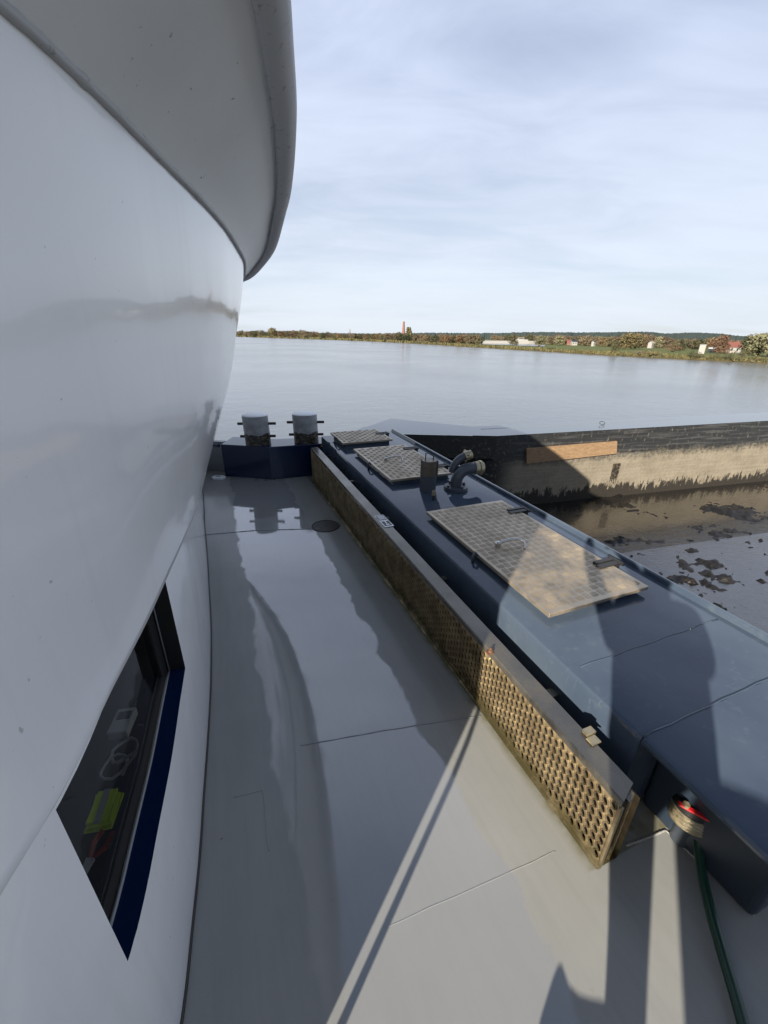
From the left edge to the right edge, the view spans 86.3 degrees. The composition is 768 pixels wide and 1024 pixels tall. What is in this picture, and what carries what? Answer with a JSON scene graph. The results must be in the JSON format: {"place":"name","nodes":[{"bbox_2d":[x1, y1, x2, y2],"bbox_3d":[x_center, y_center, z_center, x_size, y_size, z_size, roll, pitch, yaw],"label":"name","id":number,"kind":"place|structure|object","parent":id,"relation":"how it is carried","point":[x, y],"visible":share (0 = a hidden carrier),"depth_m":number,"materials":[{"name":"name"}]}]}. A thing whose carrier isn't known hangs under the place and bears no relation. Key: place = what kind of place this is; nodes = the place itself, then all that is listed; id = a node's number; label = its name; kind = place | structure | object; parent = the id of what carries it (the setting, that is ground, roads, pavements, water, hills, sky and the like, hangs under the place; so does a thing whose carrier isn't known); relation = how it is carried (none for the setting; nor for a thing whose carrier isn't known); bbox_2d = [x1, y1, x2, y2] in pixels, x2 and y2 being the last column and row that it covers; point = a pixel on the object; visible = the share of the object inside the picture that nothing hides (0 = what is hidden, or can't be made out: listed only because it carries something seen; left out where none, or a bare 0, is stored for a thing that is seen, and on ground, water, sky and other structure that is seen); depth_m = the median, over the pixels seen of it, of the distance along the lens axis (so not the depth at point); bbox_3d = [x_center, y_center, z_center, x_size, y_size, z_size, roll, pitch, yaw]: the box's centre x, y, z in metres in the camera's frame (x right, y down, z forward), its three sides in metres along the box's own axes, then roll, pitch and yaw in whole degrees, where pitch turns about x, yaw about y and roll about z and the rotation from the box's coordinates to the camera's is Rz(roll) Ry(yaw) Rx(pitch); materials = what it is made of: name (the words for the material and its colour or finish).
{"place":"outdoors","nodes":[
{"label":"outdoors","id":0,"kind":"place"},
{"bbox_2d":[214,337,767,440],"bbox_3d":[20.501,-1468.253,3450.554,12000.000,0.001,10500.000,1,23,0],"label":"river","id":1,"kind":"structure","parent":0,"point":[339,385],"depth_m":30.25,"materials":[{"name":"grey liquid"}]},
{"bbox_2d":[355,412,767,504],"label":"work pontoon","id":2,"kind":"object","parent":1,"relation":"on","point":[660,454],"visible":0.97,"depth_m":8.82,"materials":[{"name":"grey"}]},
{"bbox_2d":[526,441,616,463],"bbox_3d":[3.838,-1.220,8.335,2.198,0.354,0.047,-6,24,-14],"label":"timber plank","id":3,"kind":"object","parent":2,"relation":"attached to","point":[549,453],"visible":1,"depth_m":8.28,"materials":[{"name":"brown wood"}]},
{"bbox_2d":[543,484,767,609],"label":"mud","id":4,"kind":"structure","parent":1,"relation":"on","point":[739,512],"depth_m":7.11,"materials":[{"name":"brown soil"}]},
{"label":"hull","id":5,"kind":"structure","parent":1,"relation":"in","visible":0},
{"bbox_2d":[123,470,767,1023],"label":"deck","id":6,"kind":"structure","parent":5,"relation":"on","point":[387,838],"depth_m":1.38,"materials":[{"name":"paint"}]},
{"bbox_2d":[0,0,296,1023],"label":"deckhouse","id":7,"kind":"object","parent":6,"relation":"on","point":[146,160],"visible":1,"depth_m":0.80,"materials":[{"name":"white paint"}]},
{"bbox_2d":[83,829,114,874],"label":"cutting pliers","id":8,"kind":"object","parent":7,"relation":"on","point":[89,861],"visible":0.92,"depth_m":0.96,"materials":[{"name":"brown plastic"}]},
{"bbox_2d":[84,788,123,833],"bbox_3d":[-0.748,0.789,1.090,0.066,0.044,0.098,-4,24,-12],"label":"safety vest","id":9,"kind":"object","parent":7,"relation":"on","point":[104,809],"visible":1,"depth_m":1.07,"materials":[{"name":"yellow fabric"}]},
{"bbox_2d":[98,724,143,780],"bbox_3d":[-0.768,0.708,1.217,0.079,0.016,0.185,1,23,0],"label":"cable bundle","id":10,"kind":"object","parent":7,"relation":"on","point":[127,760],"visible":0.88,"depth_m":1.19,"materials":[{"name":"grey plastic"}]},
{"bbox_2d":[107,688,145,739],"bbox_3d":[-0.824,0.645,1.316,0.060,0.039,0.164,-2,23,-8],"label":"radio set","id":11,"kind":"object","parent":7,"relation":"on","point":[122,724],"visible":1,"depth_m":1.27,"materials":[{"name":"grey plastic"}]},
{"bbox_2d":[84,582,184,960],"bbox_3d":[-0.644,0.512,1.045,0.096,0.464,0.798,-6,24,-16],"label":"window frame","id":12,"kind":"structure","parent":7,"relation":"in","point":[121,894],"depth_m":1.08,"materials":[{"name":"blue paint"}]},
{"bbox_2d":[207,440,225,470],"bbox_3d":[-2.437,-0.743,5.248,0.944,0.385,0.098,5,24,11],"label":"side bulwark","id":13,"kind":"object","parent":6,"relation":"on","point":[216,463],"visible":0.17,"depth_m":5.17,"materials":[{"name":"grey paint"}]},
{"bbox_2d":[212,475,225,479],"bbox_3d":[-1.998,-0.418,4.950,0.166,0.039,0.100,1,23,0],"label":"hexagon cover","id":14,"kind":"object","parent":6,"relation":"on","point":[218,477],"visible":1,"depth_m":4.92,"materials":[{"name":"white metal"}]},
{"bbox_2d":[213,437,321,478],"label":"mooring platform","id":15,"kind":"structure","parent":6,"relation":"on","point":[282,458],"depth_m":4.93,"materials":[{"name":"blue paint"}]},
{"bbox_2d":[237,412,275,446],"bbox_3d":[-1.513,-0.992,4.888,0.364,0.350,0.310,-19,30,-38],"label":"mooring bollard","id":16,"kind":"object","parent":15,"relation":"on","point":[256,429],"visible":1,"depth_m":4.78,"materials":[{"name":"grey metal"}]},
{"bbox_2d":[287,411,323,443],"bbox_3d":[-0.956,-1.036,5.010,0.364,0.350,0.310,-19,30,-38],"label":"mooring bollard","id":17,"kind":"object","parent":15,"relation":"on","point":[305,427],"visible":1,"depth_m":4.90,"materials":[{"name":"grey metal"}]},
{"bbox_2d":[311,520,339,531],"bbox_3d":[-0.534,0.128,3.757,0.260,0.012,0.260,1,23,0],"label":"flush cover","id":18,"kind":"object","parent":6,"relation":"on","point":[325,526],"visible":1,"depth_m":3.74,"materials":[{"name":"grey metal"}]},
{"bbox_2d":[311,445,639,868],"bbox_3d":[0.002,0.190,3.062,0.208,0.440,4.178,-8,25,-20],"label":"perforated guard","id":19,"kind":"object","parent":6,"relation":"on","point":[581,780],"visible":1,"depth_m":1.73,"materials":[{"name":"metal"}]},
{"bbox_2d":[321,429,767,914],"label":"tank casing","id":20,"kind":"object","parent":6,"relation":"on","point":[657,682],"visible":0.98,"depth_m":1.78,"materials":[{"name":"paint"}]},
{"bbox_2d":[420,453,438,492],"bbox_3d":[0.362,-0.322,3.299,0.140,0.312,0.135,1,23,0],"label":"vent pipe","id":21,"kind":"object","parent":20,"relation":"on","point":[428,470],"visible":0.97,"depth_m":3.26,"materials":[{"name":"grey metal"}]},
{"bbox_2d":[432,490,435,499],"bbox_3d":[0.382,-0.129,3.158,0.026,0.075,0.030,1,23,0],"label":"air nipple","id":22,"kind":"object","parent":20,"relation":"on","point":[433,494],"visible":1,"depth_m":3.15,"materials":[{"name":"grey metal"}]},
{"bbox_2d":[444,449,484,492],"bbox_3d":[0.657,-0.341,3.361,0.328,0.308,0.199,-8,24,-19],"label":"double elbow pipe","id":23,"kind":"object","parent":20,"relation":"on","point":[455,484],"visible":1,"depth_m":3.33,"materials":[{"name":"grey metal"}]},
{"bbox_2d":[668,794,708,848],"bbox_3d":[1.046,1.044,1.393,0.138,0.206,0.130,11,25,22],"label":"hose valve","id":24,"kind":"object","parent":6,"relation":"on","point":[687,818],"visible":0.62,"depth_m":1.36,"materials":[{"name":"gold metal"}]},
{"bbox_2d":[693,839,749,1023],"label":"garden hose","id":25,"kind":"object","parent":6,"relation":"on","point":[736,999],"visible":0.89,"depth_m":1.17,"materials":[{"name":"green rubber"}]},
{"bbox_2d":[244,331,748,341],"bbox_3d":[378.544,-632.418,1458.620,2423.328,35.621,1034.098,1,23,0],"label":"wooded hills","id":26,"kind":"structure","parent":0,"point":[692,335],"depth_m":1509.02,"materials":[{"name":"green plant"}]},
{"bbox_2d":[237,0,767,335],"label":"sky","id":27,"kind":"structure","parent":0,"point":[461,166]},
{"bbox_2d":[259,337,767,362],"bbox_3d":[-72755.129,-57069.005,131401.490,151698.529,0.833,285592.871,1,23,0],"label":"meadow","id":28,"kind":"structure","parent":0,"point":[632,350],"depth_m":123.69,"materials":[{"name":"green plant"}]},
{"bbox_2d":[267,327,276,335],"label":"tree","id":29,"kind":"object","parent":28,"relation":"on","point":[272,331],"visible":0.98,"depth_m":690.33,"materials":[{"name":"green plant"}]},
{"bbox_2d":[277,331,284,336],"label":"tree","id":30,"kind":"object","parent":28,"relation":"on","point":[279,333],"visible":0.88,"depth_m":668.23,"materials":[{"name":"brown plant"}]},
{"bbox_2d":[285,331,292,336],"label":"tree","id":31,"kind":"object","parent":28,"relation":"on","point":[288,334],"visible":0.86,"depth_m":630.41,"materials":[{"name":"brown plant"}]},
{"bbox_2d":[301,330,307,337],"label":"tree","id":32,"kind":"object","parent":28,"relation":"on","point":[304,335],"visible":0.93,"depth_m":566.36,"materials":[{"name":"green plant"}]},
{"bbox_2d":[383,333,391,339],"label":"tree","id":33,"kind":"object","parent":28,"relation":"on","point":[388,336],"visible":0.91,"depth_m":326.13,"materials":[{"name":"brown plant"}]},
{"bbox_2d":[398,334,404,340],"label":"tree","id":34,"kind":"object","parent":28,"relation":"on","point":[401,337],"visible":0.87,"depth_m":303.74,"materials":[{"name":"green plant"}]},
{"bbox_2d":[402,321,404,334],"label":"brick chimney","id":35,"kind":"object","parent":28,"relation":"on","point":[403,329],"visible":0.75,"depth_m":357.54,"materials":[{"name":"brown brick"}]},
{"bbox_2d":[412,334,419,340],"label":"tree","id":36,"kind":"object","parent":28,"relation":"on","point":[416,337],"visible":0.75,"depth_m":268.47,"materials":[{"name":"brown plant"}]},
{"bbox_2d":[422,335,428,341],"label":"tree","id":37,"kind":"object","parent":28,"relation":"on","point":[426,339],"visible":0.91,"depth_m":248.14,"materials":[{"name":"brown plant"}]},
{"bbox_2d":[431,335,439,342],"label":"tree","id":38,"kind":"object","parent":28,"relation":"on","point":[433,337],"visible":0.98,"depth_m":248.40,"materials":[{"name":"green plant"}]},
{"bbox_2d":[444,335,452,342],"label":"tree","id":39,"kind":"object","parent":28,"relation":"on","point":[448,339],"visible":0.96,"depth_m":219.41,"materials":[{"name":"brown plant"}]},
{"bbox_2d":[454,335,463,343],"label":"tree","id":40,"kind":"object","parent":28,"relation":"on","point":[459,339],"visible":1,"depth_m":200.34,"materials":[{"name":"brown plant"}]},
{"bbox_2d":[465,334,474,343],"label":"tree","id":41,"kind":"object","parent":28,"relation":"on","point":[470,337],"visible":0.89,"depth_m":200.37,"materials":[{"name":"brown plant"}]},
{"bbox_2d":[236,335,767,362],"bbox_3d":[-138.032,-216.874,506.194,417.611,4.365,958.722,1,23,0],"label":"reed fringe","id":42,"kind":"object","parent":28,"relation":"on","point":[665,355],"visible":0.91,"depth_m":114.91,"materials":[{"name":"plant"}]},
{"bbox_2d":[500,335,506,340],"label":"tree","id":43,"kind":"object","parent":28,"relation":"on","point":[504,338],"visible":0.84,"depth_m":273.72,"materials":[{"name":"brown plant"}]},
{"bbox_2d":[506,334,518,344],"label":"tree","id":44,"kind":"object","parent":28,"relation":"on","point":[512,340],"visible":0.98,"depth_m":201.42,"materials":[{"name":"green plant"}]},
{"bbox_2d":[533,335,545,346],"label":"tree","id":45,"kind":"object","parent":28,"relation":"on","point":[540,338],"visible":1,"depth_m":161.44,"materials":[{"name":"green plant"}]},
{"bbox_2d":[546,336,553,344],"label":"tree","id":46,"kind":"object","parent":28,"relation":"on","point":[549,339],"visible":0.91,"depth_m":225.34,"materials":[{"name":"brown plant"}]},
{"bbox_2d":[553,335,564,345],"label":"tree","id":47,"kind":"object","parent":28,"relation":"on","point":[558,342],"visible":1,"depth_m":198.01,"materials":[{"name":"green plant"}]},
{"bbox_2d":[570,340,577,344],"bbox_3d":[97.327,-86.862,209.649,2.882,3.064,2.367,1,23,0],"label":"house","id":48,"kind":"structure","parent":28,"relation":"on","point":[574,342],"depth_m":208.92,"materials":[{"name":"grey"}]},
{"bbox_2d":[576,335,582,344],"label":"tree","id":49,"kind":"object","parent":28,"relation":"on","point":[580,338],"visible":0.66,"depth_m":214.66,"materials":[{"name":"brown plant"}]},
{"bbox_2d":[580,335,594,345],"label":"tree","id":50,"kind":"object","parent":28,"relation":"on","point":[584,342],"visible":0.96,"depth_m":191.58,"materials":[{"name":"brown plant"}]},
{"bbox_2d":[597,337,605,345],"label":"tree","id":51,"kind":"object","parent":28,"relation":"on","point":[600,342],"visible":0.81,"depth_m":192.88,"materials":[{"name":"brown plant"}]},
{"bbox_2d":[603,336,614,346],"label":"tree","id":52,"kind":"object","parent":28,"relation":"on","point":[609,344],"visible":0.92,"depth_m":178.94,"materials":[{"name":"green plant"}]},
{"bbox_2d":[610,341,619,350],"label":"tree","id":53,"kind":"object","parent":28,"relation":"on","point":[615,346],"visible":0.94,"depth_m":97.59,"materials":[{"name":"green plant"}]},
{"bbox_2d":[618,332,638,348],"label":"tree","id":54,"kind":"object","parent":28,"relation":"on","point":[626,338],"visible":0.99,"depth_m":133.40,"materials":[{"name":"green plant"}]},
{"bbox_2d":[627,333,646,348],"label":"tree","id":55,"kind":"object","parent":28,"relation":"on","point":[640,342],"visible":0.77,"depth_m":133.85,"materials":[{"name":"green plant"}]},
{"bbox_2d":[638,334,649,346],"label":"tree","id":56,"kind":"object","parent":28,"relation":"on","point":[646,340],"visible":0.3,"depth_m":184.38,"materials":[{"name":"brown plant"}]},
{"bbox_2d":[645,335,659,345],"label":"tree","id":57,"kind":"object","parent":28,"relation":"on","point":[650,338],"visible":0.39,"depth_m":169.12,"materials":[{"name":"brown plant"}]},
{"bbox_2d":[646,350,660,355],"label":"bush","id":58,"kind":"object","parent":28,"relation":"on","point":[655,352],"visible":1,"depth_m":84.83,"materials":[{"name":"green plant"}]},
{"bbox_2d":[653,336,664,347],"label":"tree","id":59,"kind":"object","parent":28,"relation":"on","point":[657,344],"visible":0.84,"depth_m":162.42,"materials":[{"name":"green plant"}]},
{"bbox_2d":[664,338,675,346],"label":"tree","id":60,"kind":"object","parent":28,"relation":"on","point":[669,341],"visible":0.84,"depth_m":161.07,"materials":[{"name":"brown plant"}]},
{"bbox_2d":[664,345,684,351],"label":"bush","id":61,"kind":"object","parent":28,"relation":"on","point":[671,349],"visible":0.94,"depth_m":108.08,"materials":[{"name":"green plant"}]},
{"bbox_2d":[674,338,691,350],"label":"tree","id":62,"kind":"object","parent":28,"relation":"on","point":[683,344],"visible":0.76,"depth_m":125.68,"materials":[{"name":"green plant"}]},
{"bbox_2d":[693,340,702,348],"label":"tree","id":63,"kind":"object","parent":28,"relation":"on","point":[697,343],"visible":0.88,"depth_m":145.66,"materials":[{"name":"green plant"}]},
{"bbox_2d":[692,338,707,348],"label":"tree","id":64,"kind":"object","parent":28,"relation":"on","point":[700,340],"visible":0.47,"depth_m":146.24,"materials":[{"name":"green plant"}]},
{"bbox_2d":[698,344,706,353],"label":"shed","id":65,"kind":"structure","parent":28,"relation":"on","point":[701,349],"depth_m":94.48,"materials":[{"name":"grey"}]},
{"bbox_2d":[707,347,716,352],"bbox_3d":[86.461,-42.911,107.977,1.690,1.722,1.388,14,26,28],"label":"house","id":66,"kind":"structure","parent":28,"relation":"on","point":[710,349],"depth_m":107.72,"materials":[{"name":"grey"}]},
{"bbox_2d":[704,337,724,347],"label":"tree","id":67,"kind":"object","parent":28,"relation":"on","point":[710,339],"visible":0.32,"depth_m":110.69,"materials":[{"name":"brown plant"}]},
{"bbox_2d":[710,333,730,353],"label":"tree","id":68,"kind":"object","parent":28,"relation":"on","point":[725,345],"visible":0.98,"depth_m":98.47,"materials":[{"name":"brown plant"}]},
{"bbox_2d":[731,348,752,357],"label":"bush","id":69,"kind":"object","parent":28,"relation":"on","point":[739,354],"visible":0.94,"depth_m":74.99,"materials":[{"name":"green plant"}]},
{"bbox_2d":[737,336,758,352],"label":"tree","id":70,"kind":"object","parent":28,"relation":"on","point":[745,343],"visible":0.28,"depth_m":97.79,"materials":[{"name":"green plant"}]},
{"bbox_2d":[743,333,767,355],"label":"tree","id":71,"kind":"object","parent":28,"relation":"on","point":[755,345],"visible":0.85,"depth_m":85.09,"materials":[{"name":"green plant"}]},
{"bbox_2d":[760,337,767,356],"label":"tree","id":72,"kind":"object","parent":28,"relation":"on","point":[765,349],"visible":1,"depth_m":81.11,"materials":[{"name":"green plant"}]},
{"bbox_2d":[482,343,544,345],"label":"side channel water","id":73,"kind":"structure","parent":0,"point":[513,344],"depth_m":201.65,"materials":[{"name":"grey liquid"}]},
{"bbox_2d":[483,338,536,343],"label":"white barge","id":74,"kind":"object","parent":73,"relation":"on","point":[522,341],"visible":0.68,"depth_m":239.87,"materials":[{"name":"grey"}]},
{"bbox_2d":[533,481,767,632],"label":"muddy water","id":75,"kind":"structure","parent":0,"point":[738,559],"depth_m":7.39,"materials":[{"name":"brown liquid"}]},
{"bbox_2d":[647,340,653,347],"bbox_3d":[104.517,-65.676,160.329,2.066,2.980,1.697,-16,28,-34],"label":"house","id":76,"kind":"structure","parent":0,"point":[650,344],"depth_m":159.89,"materials":[{"name":"grey"}]},
{"bbox_2d":[723,340,742,352],"bbox_3d":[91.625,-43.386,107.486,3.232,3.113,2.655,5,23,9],"label":"house","id":77,"kind":"structure","parent":0,"point":[734,346],"depth_m":106.71,"materials":[{"name":"red"}]}
]}

